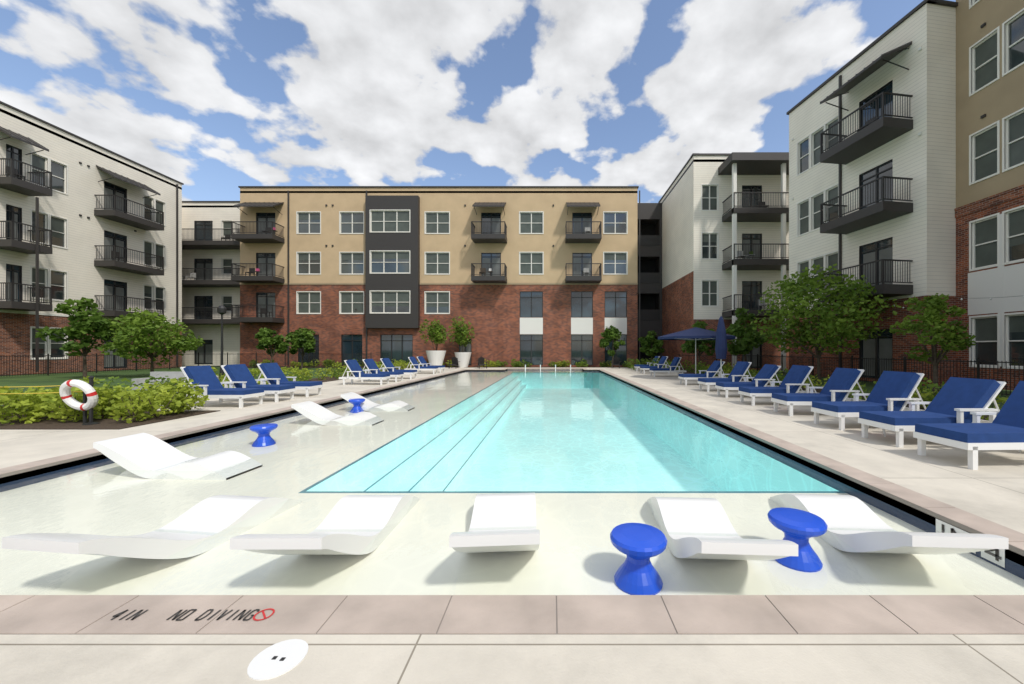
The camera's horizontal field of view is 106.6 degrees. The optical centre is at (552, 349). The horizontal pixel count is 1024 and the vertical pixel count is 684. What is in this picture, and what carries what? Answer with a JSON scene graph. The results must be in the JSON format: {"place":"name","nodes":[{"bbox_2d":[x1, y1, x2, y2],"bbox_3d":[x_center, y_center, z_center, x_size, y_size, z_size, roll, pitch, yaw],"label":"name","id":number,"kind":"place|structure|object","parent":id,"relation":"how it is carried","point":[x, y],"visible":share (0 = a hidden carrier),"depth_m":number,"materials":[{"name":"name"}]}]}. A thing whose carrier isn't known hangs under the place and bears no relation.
{"place":"outdoors","nodes":[
{"label":"outdoors","id":0,"kind":"place"},
{"bbox_2d":[0,101,239,374],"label":"wing","id":1,"kind":"structure","parent":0,"point":[112,235],"depth_m":27.77,"materials":[{"name":"white paint"}]},
{"bbox_2d":[231,186,639,366],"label":"block","id":2,"kind":"structure","parent":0,"point":[538,276],"depth_m":35.00,"materials":[{"name":"brick"}]},
{"bbox_2d":[0,0,955,202],"label":"sky","id":3,"kind":"structure","parent":0,"point":[212,97],"materials":[{"name":"blue"}]},
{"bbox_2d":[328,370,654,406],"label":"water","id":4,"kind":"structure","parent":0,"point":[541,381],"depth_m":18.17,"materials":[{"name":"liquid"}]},
{"bbox_2d":[0,366,1012,411],"bbox_3d":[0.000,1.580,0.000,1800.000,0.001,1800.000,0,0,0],"label":"ground","id":5,"kind":"structure","parent":0,"point":[53,380],"depth_m":21.07,"materials":[{"name":"plant"}]},
{"bbox_2d":[131,372,185,392],"bbox_3d":[-14.320,1.185,14.008,1.560,0.730,0.865,0,0,0],"label":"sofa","id":6,"kind":"object","parent":5,"relation":"on","point":[172,375],"visible":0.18,"depth_m":14.24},
{"bbox_2d":[217,305,226,376],"bbox_3d":[-19.163,-0.525,22.000,0.440,4.150,0.440,0,0,0],"label":"lamp post","id":7,"kind":"object","parent":5,"relation":"on","point":[221,309],"visible":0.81,"depth_m":21.95,"materials":[{"name":"metal"}]},
{"bbox_2d":[0,367,996,429],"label":"mulch beds","id":8,"kind":"object","parent":5,"relation":"on","point":[67,424],"visible":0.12,"depth_m":8.17,"materials":[{"name":"soil"}]},
{"bbox_2d":[1,376,99,424],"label":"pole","id":9,"kind":"object","parent":8,"relation":"on","point":[91,422],"visible":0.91,"depth_m":7.89,"materials":[{"name":"black metal"}]},
{"bbox_2d":[59,379,98,423],"bbox_3d":[-9.753,1.076,7.825,0.690,0.948,0.328,0,0,0],"label":"life ring","id":10,"kind":"object","parent":8,"relation":"on","point":[90,398],"visible":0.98,"depth_m":7.79,"materials":[{"name":"plastic"}]},
{"bbox_2d":[0,357,1007,424],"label":"shrubs","id":11,"kind":"object","parent":8,"relation":"on","point":[116,404],"visible":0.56,"depth_m":8.80,"materials":[{"name":"plant"}]},
{"bbox_2d":[35,263,975,391],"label":"trees","id":12,"kind":"object","parent":5,"relation":"on","point":[748,336],"visible":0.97,"depth_m":18.99,"materials":[{"name":"plant"}]},
{"bbox_2d":[0,353,1023,396],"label":"fences","id":13,"kind":"object","parent":5,"relation":"on","point":[762,360],"visible":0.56,"depth_m":22.97,"materials":[{"name":"metal"}]},
{"bbox_2d":[637,152,788,371],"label":"apartment building","id":14,"kind":"structure","parent":5,"relation":"on","point":[714,237],"depth_m":29.20,"materials":[{"name":"brick"}]},
{"bbox_2d":[0,369,1023,594],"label":"pool shell","id":15,"kind":"object","parent":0,"point":[591,471],"visible":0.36,"depth_m":4.44,"materials":[{"name":"concrete"}]},
{"bbox_2d":[2,392,1008,560],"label":"in-pool loungers","id":16,"kind":"object","parent":15,"relation":"on","point":[697,528],"visible":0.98,"depth_m":3.55,"materials":[{"name":"plastic"}]},
{"bbox_2d":[0,368,1023,634],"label":"coping","id":17,"kind":"object","parent":15,"relation":"on","point":[588,614],"visible":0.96,"depth_m":2.25,"materials":[{"name":"concrete"}]},
{"bbox_2d":[110,519,1004,620],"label":"pool deck markings","id":18,"kind":"object","parent":17,"relation":"on","point":[996,556],"visible":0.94,"depth_m":3.05,"materials":[{"name":"paint"}]},
{"bbox_2d":[249,398,827,594],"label":"side tables","id":19,"kind":"object","parent":15,"relation":"on","point":[639,545],"visible":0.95,"depth_m":2.99,"materials":[{"name":"plastic"}]},
{"bbox_2d":[0,368,1023,683],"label":"deck","id":20,"kind":"structure","parent":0,"point":[990,488],"depth_m":1.98,"materials":[{"name":"concrete"}]},
{"bbox_2d":[247,639,308,680],"bbox_3d":[-1.374,1.546,1.906,0.250,0.008,0.250,0,0,0],"label":"skimmer lid","id":21,"kind":"object","parent":20,"relation":"on","point":[278,659],"visible":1,"depth_m":1.90,"materials":[{"name":"plastic"}]},
{"bbox_2d":[426,351,470,367],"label":"planters","id":22,"kind":"object","parent":20,"relation":"on","point":[435,357],"visible":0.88,"depth_m":32.64,"materials":[{"name":"ceramic"}]},
{"bbox_2d":[419,315,474,351],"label":"planter plants","id":23,"kind":"object","parent":22,"relation":"on","point":[437,333],"visible":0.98,"depth_m":33.10,"materials":[{"name":"plant"}]},
{"bbox_2d":[449,356,620,368],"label":"adirondacks","id":24,"kind":"object","parent":20,"relation":"on","point":[481,359],"visible":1,"depth_m":32.12,"materials":[{"name":"plastic"}]},
{"bbox_2d":[180,356,1023,469],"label":"lounge chairs","id":25,"kind":"object","parent":20,"relation":"on","point":[952,413],"visible":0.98,"depth_m":7.83,"materials":[{"name":"fabric"}]},
{"bbox_2d":[658,316,735,385],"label":"patio umbrellas","id":26,"kind":"object","parent":20,"relation":"on","point":[720,336],"visible":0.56,"depth_m":18.78,"materials":[{"name":"fabric"}]},
{"bbox_2d":[786,0,1023,390],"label":"wing","id":27,"kind":"structure","parent":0,"point":[906,156],"depth_m":16.57,"materials":[{"name":"white paint"}]},
{"bbox_2d":[814,296,1023,316],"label":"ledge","id":28,"kind":"object","parent":27,"relation":"attached to","point":[960,299],"visible":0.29,"depth_m":14.50,"materials":[{"name":"stone"}]}
]}

